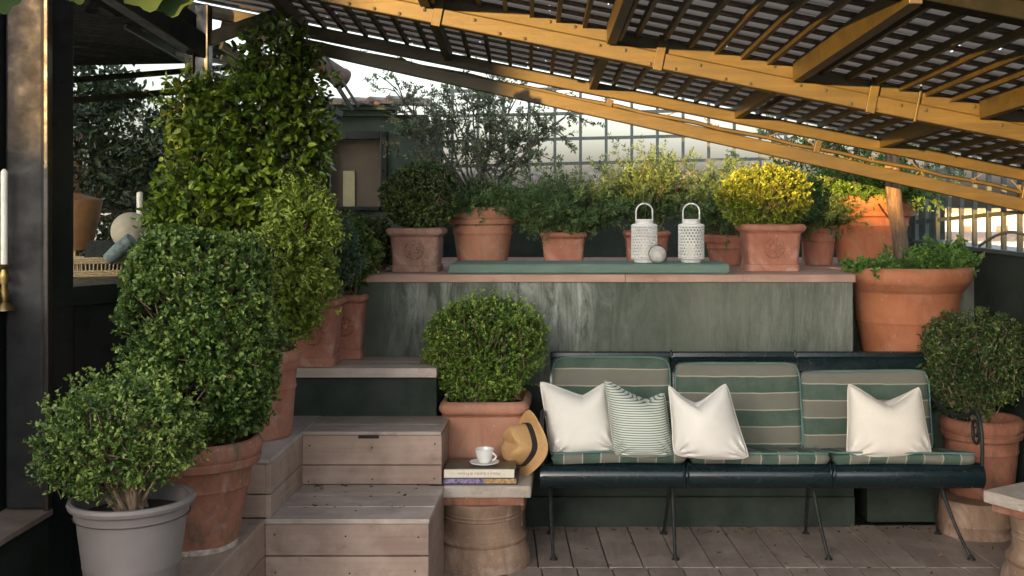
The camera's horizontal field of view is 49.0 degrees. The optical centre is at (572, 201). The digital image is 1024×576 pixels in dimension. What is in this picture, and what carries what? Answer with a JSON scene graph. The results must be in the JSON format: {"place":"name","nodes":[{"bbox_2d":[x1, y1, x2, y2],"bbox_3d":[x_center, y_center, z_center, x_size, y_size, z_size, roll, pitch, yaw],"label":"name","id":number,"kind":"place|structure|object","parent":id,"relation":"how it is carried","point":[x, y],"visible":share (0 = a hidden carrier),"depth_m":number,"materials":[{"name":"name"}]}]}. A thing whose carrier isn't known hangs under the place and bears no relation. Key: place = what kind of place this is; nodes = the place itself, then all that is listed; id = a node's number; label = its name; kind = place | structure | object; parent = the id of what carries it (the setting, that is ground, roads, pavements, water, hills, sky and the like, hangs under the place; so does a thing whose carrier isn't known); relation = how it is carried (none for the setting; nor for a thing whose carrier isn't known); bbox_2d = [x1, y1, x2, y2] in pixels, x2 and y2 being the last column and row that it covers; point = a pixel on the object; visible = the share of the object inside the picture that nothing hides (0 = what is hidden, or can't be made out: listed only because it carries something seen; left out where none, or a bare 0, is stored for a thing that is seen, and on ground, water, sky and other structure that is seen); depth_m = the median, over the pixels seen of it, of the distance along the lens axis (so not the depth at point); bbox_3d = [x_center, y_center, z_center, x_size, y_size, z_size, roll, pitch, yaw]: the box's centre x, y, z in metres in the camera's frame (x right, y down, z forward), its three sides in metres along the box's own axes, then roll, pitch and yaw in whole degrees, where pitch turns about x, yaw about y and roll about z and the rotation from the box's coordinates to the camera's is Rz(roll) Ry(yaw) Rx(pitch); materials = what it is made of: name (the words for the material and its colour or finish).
{"place":"outdoors","nodes":[
{"label":"outdoors","id":0,"kind":"place"},
{"bbox_2d":[110,212,149,242],"bbox_3d":[-1.995,0.133,5.054,0.169,0.170,0.169,0,0,0],"label":"stone ball","id":1,"kind":"object","parent":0,"point":[122,226],"visible":0.57,"depth_m":4.99,"materials":[{"name":"beige stone"}]},
{"bbox_2d":[95,213,179,272],"bbox_3d":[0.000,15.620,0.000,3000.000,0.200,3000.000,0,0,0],"label":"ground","id":2,"kind":"structure","parent":0,"point":[106,226],"depth_m":759.08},
{"bbox_2d":[73,0,1023,212],"label":"sky","id":3,"kind":"structure","parent":0,"point":[358,88],"materials":[{"name":"white"}]},
{"bbox_2d":[264,525,1010,575],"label":"floor","id":4,"kind":"structure","parent":0,"point":[907,551],"depth_m":4.85,"materials":[{"name":"brown wood"}]},
{"bbox_2d":[179,357,448,575],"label":"wooden steps","id":5,"kind":"structure","parent":4,"relation":"on","point":[380,425],"depth_m":4.46,"materials":[{"name":"wood"}]},
{"bbox_2d":[22,361,213,575],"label":"potted boxwood","id":6,"kind":"object","parent":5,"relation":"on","point":[127,509],"visible":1,"depth_m":3.13,"materials":[{"name":"green plant"}]},
{"bbox_2d":[109,222,289,556],"bbox_3d":[-1.253,0.614,3.772,0.536,1.090,0.499,0,0,0],"label":"potted boxwood","id":7,"kind":"object","parent":5,"relation":"on","point":[237,407],"visible":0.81,"depth_m":3.62,"materials":[{"name":"plant"}]},
{"bbox_2d":[223,171,351,440],"bbox_3d":[-1.167,0.408,4.503,0.544,1.061,0.430,0,0,0],"label":"potted shrub","id":8,"kind":"object","parent":5,"relation":"on","point":[302,264],"visible":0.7,"depth_m":4.44,"materials":[{"name":"green plant"}]},
{"bbox_2d":[294,210,367,366],"bbox_3d":[-1.107,0.375,4.987,0.383,0.700,0.365,0,0,0],"label":"potted boxwood","id":9,"kind":"object","parent":5,"relation":"on","point":[320,348],"visible":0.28,"depth_m":4.91,"materials":[{"name":"ceramic"}]},
{"bbox_2d":[333,215,384,358],"bbox_3d":[-1.045,0.395,5.218,0.336,0.661,0.332,0,0,0],"label":"potted boxwood","id":10,"kind":"object","parent":5,"relation":"on","point":[351,344],"visible":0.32,"depth_m":5.16,"materials":[{"name":"ceramic"}]},
{"bbox_2d":[304,484,416,510],"bbox_3d":[-0.841,1.157,4.399,0.426,0.003,0.408,0,0,0],"label":"fallen debris","id":11,"kind":"object","parent":5,"relation":"on","point":[345,491],"visible":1,"depth_m":4.46,"materials":[{"name":"soil"}]},
{"bbox_2d":[428,471,533,575],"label":"drum stool","id":12,"kind":"object","parent":4,"relation":"on","point":[485,532],"visible":0.88,"depth_m":4.58,"materials":[{"name":"ceramic"}]},
{"bbox_2d":[442,467,519,484],"bbox_3d":[-0.380,1.145,4.678,0.308,0.028,0.185,0,0,0],"label":"navy book","id":13,"kind":"object","parent":12,"relation":"on","point":[481,481],"visible":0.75,"depth_m":4.59,"materials":[{"name":"paper"}]},
{"bbox_2d":[444,458,516,477],"bbox_3d":[-0.384,1.112,4.682,0.288,0.038,0.200,0,0,0],"label":"spined book","id":14,"kind":"object","parent":13,"relation":"on","point":[465,468],"visible":0.98,"depth_m":4.58,"materials":[{"name":"beige paper"}]},
{"bbox_2d":[470,447,498,465],"bbox_3d":[-0.367,1.060,4.655,0.124,0.066,0.124,0,0,0],"label":"coffee cup","id":15,"kind":"object","parent":14,"relation":"on","point":[484,455],"visible":1,"depth_m":4.63,"materials":[{"name":"white ceramic"}]},
{"bbox_2d":[501,410,547,475],"bbox_3d":[-0.234,1.039,4.773,0.133,0.290,0.276,0,0,-35],"label":"straw hat","id":16,"kind":"object","parent":12,"relation":"on","point":[524,445],"visible":0.93,"depth_m":4.73,"materials":[{"name":"beige wicker"}]},
{"bbox_2d":[520,509,524,528],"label":"plinth block","id":17,"kind":"structure","parent":4,"relation":"on","point":[522,517],"depth_m":4.91,"materials":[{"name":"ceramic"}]},
{"bbox_2d":[419,288,551,510],"bbox_3d":[-0.395,0.870,5.061,0.600,0.960,0.499,0,0,0],"label":"potted boxwood","id":18,"kind":"object","parent":17,"relation":"on","point":[484,403],"visible":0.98,"depth_m":4.91,"materials":[{"name":"green plant"}]},
{"bbox_2d":[502,525,994,575],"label":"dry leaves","id":19,"kind":"object","parent":4,"relation":"on","point":[777,531],"visible":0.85,"depth_m":5.15,"materials":[{"name":"brown plant"}]},
{"bbox_2d":[540,350,985,560],"bbox_3d":[0.801,1.105,4.976,1.884,0.830,0.527,0,0,0],"label":"garden bench","id":20,"kind":"object","parent":4,"relation":"on","point":[686,474],"visible":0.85,"depth_m":4.74,"materials":[{"name":"metal"}]},
{"bbox_2d":[551,450,686,463],"bbox_3d":[0.197,1.112,4.934,0.583,0.127,0.432,0,0,0],"label":"seat cushion","id":21,"kind":"object","parent":20,"relation":"on","point":[583,457],"visible":0.5,"depth_m":4.73,"materials":[{"name":"green fabric"}]},
{"bbox_2d":[540,382,612,454],"bbox_3d":[0.023,0.948,4.879,0.335,0.308,0.238,0,0,0],"label":"white pillow","id":22,"kind":"object","parent":21,"relation":"on","point":[575,422],"visible":0.86,"depth_m":4.80,"materials":[{"name":"fabric"}]},
{"bbox_2d":[552,356,671,435],"bbox_3d":[0.177,0.929,5.146,0.550,0.431,0.134,0,0,0],"label":"back cushion","id":23,"kind":"object","parent":21,"relation":"on","point":[646,377],"visible":0.41,"depth_m":5.14,"materials":[{"name":"green fabric"}]},
{"bbox_2d":[604,380,672,457],"bbox_3d":[0.281,0.924,4.769,0.290,0.309,0.241,0,0,0],"label":"striped pillow","id":24,"kind":"object","parent":21,"relation":"on","point":[639,427],"visible":1,"depth_m":4.69,"materials":[{"name":"fabric"}]},
{"bbox_2d":[686,447,829,463],"bbox_3d":[0.794,1.116,4.934,0.601,0.127,0.432,0,0,0],"label":"seat cushion","id":25,"kind":"object","parent":20,"relation":"on","point":[802,455],"visible":0.73,"depth_m":4.73,"materials":[{"name":"green fabric"}]},
{"bbox_2d":[668,384,748,459],"bbox_3d":[0.568,0.923,4.699,0.327,0.300,0.235,0,0,0],"label":"white pillow","id":26,"kind":"object","parent":25,"relation":"on","point":[707,427],"visible":1,"depth_m":4.62,"materials":[{"name":"fabric"}]},
{"bbox_2d":[674,362,802,447],"bbox_3d":[0.759,0.946,5.144,0.582,0.408,0.132,0,0,0],"label":"back cushion","id":27,"kind":"object","parent":25,"relation":"on","point":[766,400],"visible":0.72,"depth_m":5.13,"materials":[{"name":"green fabric"}]},
{"bbox_2d":[821,447,976,464],"bbox_3d":[1.407,1.117,4.934,0.615,0.125,0.432,0,0,0],"label":"seat cushion","id":28,"kind":"object","parent":20,"relation":"on","point":[842,456],"visible":0.67,"depth_m":4.73,"materials":[{"name":"green fabric"}]},
{"bbox_2d":[800,369,932,448],"bbox_3d":[1.345,0.964,5.144,0.600,0.377,0.143,0,0,0],"label":"back cushion","id":29,"kind":"object","parent":28,"relation":"on","point":[824,406],"visible":0.66,"depth_m":5.14,"materials":[{"name":"green fabric"}]},
{"bbox_2d":[846,384,930,456],"bbox_3d":[1.349,0.942,4.817,0.364,0.306,0.244,0,0,0],"label":"cream pillow","id":30,"kind":"object","parent":28,"relation":"on","point":[896,426],"visible":0.97,"depth_m":4.74,"materials":[{"name":"fabric"}]},
{"bbox_2d":[938,489,1011,541],"bbox_3d":[1.860,1.440,5.161,0.344,0.160,0.344,0,0,0],"label":"clay drum","id":31,"kind":"object","parent":4,"relation":"on","point":[978,520],"visible":0.59,"depth_m":5.02,"materials":[{"name":"beige ceramic"}]},
{"bbox_2d":[915,306,1023,499],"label":"potted boxwood","id":32,"kind":"object","parent":31,"relation":"on","point":[983,393],"visible":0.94,"depth_m":5.10,"materials":[{"name":"plant"}]},
{"bbox_2d":[984,482,1023,575],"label":"drum stool","id":33,"kind":"object","parent":4,"relation":"on","point":[1008,500],"visible":1,"depth_m":4.38,"materials":[{"name":"wood"}]},
{"bbox_2d":[506,509,934,575],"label":"terrace slab","id":34,"kind":"structure","parent":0,"point":[860,519],"depth_m":5.39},
{"bbox_2d":[73,64,184,273],"bbox_3d":[-3.330,0.150,7.940,1.795,2.803,1.559,0,0,0],"label":"dark tree","id":35,"kind":"object","parent":34,"relation":"on","point":[98,147],"visible":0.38,"depth_m":7.63,"materials":[{"name":"green plant"}]},
{"bbox_2d":[109,85,215,224],"bbox_3d":[-2.652,0.348,8.010,1.337,2.412,1.054,0,0,0],"label":"grey tree","id":36,"kind":"object","parent":34,"relation":"on","point":[152,142],"visible":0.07,"depth_m":7.73,"materials":[{"name":"green plant"}]},
{"bbox_2d":[0,0,342,575],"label":"conservatory","id":37,"kind":"object","parent":34,"relation":"on","point":[57,325],"visible":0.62,"depth_m":4.18,"materials":[{"name":"black glass"}]},
{"bbox_2d":[0,169,14,310],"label":"candlestick","id":38,"kind":"object","parent":37,"relation":"on","point":[5,305],"visible":1,"depth_m":4.11,"materials":[{"name":"white wax"}]},
{"bbox_2d":[73,193,102,267],"bbox_3d":[-2.378,0.144,5.357,0.240,0.370,0.240,0,0,0],"label":"plant pot","id":39,"kind":"object","parent":37,"relation":"on","point":[86,211],"visible":0.48,"depth_m":5.29,"materials":[{"name":"orange ceramic"}]},
{"bbox_2d":[73,256,124,276],"bbox_3d":[-2.142,0.287,4.976,0.283,0.086,0.162,0,0,-20],"label":"wicker basket","id":40,"kind":"object","parent":37,"relation":"on","point":[80,261],"visible":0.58,"depth_m":4.91,"materials":[{"name":"beige wicker"}]},
{"bbox_2d":[80,240,120,270],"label":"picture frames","id":41,"kind":"structure","parent":40,"relation":"in","point":[97,248],"depth_m":5.03,"materials":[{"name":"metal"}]},
{"bbox_2d":[103,234,136,264],"bbox_3d":[-1.982,0.209,4.903,0.145,0.135,0.070,0,0,0],"label":"clay cylinder","id":42,"kind":"object","parent":40,"relation":"on","point":[117,251],"visible":0.91,"depth_m":4.88,"materials":[{"name":"grey ceramic"}]},
{"bbox_2d":[137,192,142,215],"bbox_3d":[-2.020,0.142,5.224,0.078,0.375,0.078,0,0,0],"label":"pillar candle","id":43,"kind":"object","parent":37,"relation":"on","point":[139,199],"visible":0.17,"depth_m":5.21,"materials":[{"name":"white wax"}]},
{"bbox_2d":[130,11,343,344],"bbox_3d":[-1.401,0.058,4.696,0.864,1.776,0.486,0,0,0],"label":"climbing plant","id":44,"kind":"object","parent":37,"relation":"attached to","point":[280,86],"visible":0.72,"depth_m":4.62,"materials":[{"name":"green plant"}]},
{"bbox_2d":[298,56,396,110],"bbox_3d":[-1.150,-0.621,5.597,0.506,0.325,0.200,0,0,-32],"label":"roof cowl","id":45,"kind":"object","parent":37,"relation":"attached to","point":[344,74],"visible":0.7,"depth_m":5.58,"materials":[{"name":"metal"}]},
{"bbox_2d":[188,0,1023,211],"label":"pergola roof","id":46,"kind":"structure","parent":37,"relation":"on","point":[894,77],"depth_m":3.95,"materials":[{"name":"wood"}]},
{"bbox_2d":[0,0,193,17],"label":"hanging vine","id":47,"kind":"object","parent":46,"relation":"hanging from","point":[172,8],"visible":1,"depth_m":3.01,"materials":[{"name":"green plant"}]},
{"bbox_2d":[247,170,944,345],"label":"parapet wall","id":48,"kind":"structure","parent":34,"relation":"on","point":[608,242],"depth_m":6.92,"materials":[{"name":"grey stone"}]},
{"bbox_2d":[443,86,788,181],"bbox_3d":[0.303,-0.342,7.020,2.234,0.823,0.018,0,0,0],"label":"grid fence","id":49,"kind":"object","parent":48,"relation":"on","point":[657,136],"visible":0.16,"depth_m":7.01,"materials":[{"name":"grey metal"}]},
{"bbox_2d":[356,257,974,526],"bbox_3d":[0.535,0.931,6.065,3.129,1.178,1.670,0,0,0],"label":"raised ledge","id":50,"kind":"object","parent":34,"relation":"on","point":[804,308],"visible":0.34,"depth_m":5.26,"materials":[{"name":"grey concrete"}]},
{"bbox_2d":[281,95,443,262],"bbox_3d":[-1.200,-0.115,6.413,0.812,1.053,0.951,0,0,0],"label":"garden hut","id":51,"kind":"object","parent":50,"relation":"on","point":[363,167],"visible":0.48,"depth_m":6.09,"materials":[{"name":"green wood"}]},
{"bbox_2d":[322,131,387,210],"bbox_3d":[-1.181,-0.165,6.102,0.351,0.429,0.110,0,0,0],"label":"window frame","id":52,"kind":"structure","parent":51,"relation":"in","point":[361,167],"depth_m":6.15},
{"bbox_2d":[338,209,395,270],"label":"potted boxwood","id":53,"kind":"object","parent":50,"relation":"on","point":[378,228],"visible":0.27,"depth_m":5.56,"materials":[{"name":"plant"}]},
{"bbox_2d":[376,159,461,271],"bbox_3d":[-0.755,0.063,5.531,0.424,0.555,0.421,0,0,0],"label":"potted boxwood","id":54,"kind":"object","parent":50,"relation":"on","point":[416,241],"visible":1,"depth_m":5.42,"materials":[{"name":"plant"}]},
{"bbox_2d":[362,55,605,260],"bbox_3d":[-0.471,-0.263,5.822,1.281,1.208,0.630,0,0,0],"label":"potted olive tree","id":55,"kind":"object","parent":50,"relation":"on","point":[481,223],"visible":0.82,"depth_m":5.77,"materials":[{"name":"green plant"}]},
{"bbox_2d":[494,154,636,260],"bbox_3d":[-0.050,0.045,5.830,0.775,0.591,0.634,0,0,-30],"label":"potted rosemary","id":56,"kind":"object","parent":50,"relation":"on","point":[550,212],"visible":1,"depth_m":5.71,"materials":[{"name":"plant"}]},
{"bbox_2d":[448,261,729,273],"bbox_3d":[0.076,0.318,5.445,1.328,0.046,0.350,0,0,0],"label":"bench pad","id":57,"kind":"object","parent":50,"relation":"on","point":[570,267],"visible":1,"depth_m":5.27,"materials":[{"name":"green fabric"}]},
{"bbox_2d":[631,203,657,262],"bbox_3d":[0.347,0.150,5.440,0.129,0.289,0.129,0,0,0],"label":"lantern","id":58,"kind":"object","parent":57,"relation":"on","point":[649,239],"visible":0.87,"depth_m":5.40,"materials":[{"name":"white paint"}]},
{"bbox_2d":[649,245,666,262],"bbox_3d":[0.406,0.250,5.345,0.081,0.089,0.081,0,0,22],"label":"stone ball","id":59,"kind":"object","parent":57,"relation":"on","point":[657,254],"visible":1,"depth_m":5.32,"materials":[{"name":"stone"}]},
{"bbox_2d":[678,203,704,262],"bbox_3d":[0.575,0.150,5.440,0.129,0.289,0.129,0,0,0],"label":"lantern","id":60,"kind":"object","parent":57,"relation":"on","point":[690,249],"visible":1,"depth_m":5.40,"materials":[{"name":"white paint"}]},
{"bbox_2d":[576,132,703,260],"bbox_3d":[0.397,-0.016,5.985,0.640,0.713,0.569,0,0,36],"label":"potted rosemary","id":61,"kind":"object","parent":50,"relation":"on","point":[652,187],"visible":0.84,"depth_m":5.88,"materials":[{"name":"plant"}]},
{"bbox_2d":[665,149,767,265],"bbox_3d":[0.808,0.028,5.993,0.750,0.626,0.775,0,0,0],"label":"potted rosemary","id":62,"kind":"object","parent":50,"relation":"on","point":[722,242],"visible":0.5,"depth_m":5.91,"materials":[{"name":"plant"}]},
{"bbox_2d":[712,161,814,270],"bbox_3d":[0.955,0.069,5.595,0.509,0.545,0.435,0,0,0],"label":"potted boxwood","id":63,"kind":"object","parent":50,"relation":"on","point":[769,238],"visible":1,"depth_m":5.47,"materials":[{"name":"plant"}]},
{"bbox_2d":[802,193,819,260],"bbox_3d":[1.385,0.117,6.461,0.150,0.449,0.150,0,0,0],"label":"tall pot","id":64,"kind":"object","parent":50,"relation":"on","point":[803,258],"visible":0.01,"depth_m":6.45,"materials":[{"name":"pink ceramic"}]},
{"bbox_2d":[783,179,869,264],"bbox_3d":[1.332,0.095,6.068,0.625,0.493,0.602,0,0,0],"label":"potted rosemary","id":65,"kind":"object","parent":50,"relation":"on","point":[822,219],"visible":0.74,"depth_m":5.94,"materials":[{"name":"plant"}]},
{"bbox_2d":[805,149,945,262],"bbox_3d":[1.607,-0.007,6.117,0.801,0.697,0.797,0,0,0],"label":"potted conifer","id":66,"kind":"object","parent":50,"relation":"on","point":[856,241],"visible":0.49,"depth_m":5.92,"materials":[{"name":"ceramic"}]},
{"bbox_2d":[854,380,970,521],"bbox_3d":[1.645,1.200,5.566,0.500,0.640,0.520,0,0,0],"label":"pedestal","id":67,"kind":"object","parent":34,"relation":"on","point":[893,504],"visible":0.24,"depth_m":5.31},
{"bbox_2d":[756,115,985,381],"bbox_3d":[1.456,0.176,5.571,1.132,1.408,0.652,0,0,17],"label":"potted tree","id":68,"kind":"object","parent":67,"relation":"on","point":[903,294],"visible":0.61,"depth_m":5.36,"materials":[{"name":"orange ceramic"}]},
{"bbox_2d":[910,240,1023,483],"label":"side wall","id":69,"kind":"structure","parent":34,"relation":"on","point":[999,283],"depth_m":5.46,"materials":[{"name":"grey metal"}]},
{"bbox_2d":[914,156,1023,250],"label":"iron railing","id":70,"kind":"object","parent":69,"relation":"on","point":[1004,213],"visible":0.62,"depth_m":5.90,"materials":[{"name":"grey metal"}]},
{"bbox_2d":[945,208,1023,232],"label":"distant house","id":71,"kind":"structure","parent":0,"point":[996,223],"depth_m":90.00,"materials":[{"name":"tile"}]},
{"bbox_2d":[964,225,970,231],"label":"window","id":72,"kind":"structure","parent":71,"relation":"in","point":[967,228],"depth_m":89.95,"materials":[{"name":"glass"}]},
{"bbox_2d":[996,225,1008,231],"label":"window","id":73,"kind":"structure","parent":71,"relation":"in","point":[998,227],"depth_m":89.95,"materials":[{"name":"glass"}]},
{"bbox_2d":[945,232,1023,247],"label":"distant house","id":74,"kind":"structure","parent":0,"point":[1011,239],"depth_m":78.00,"materials":[{"name":"tile"}]}
]}

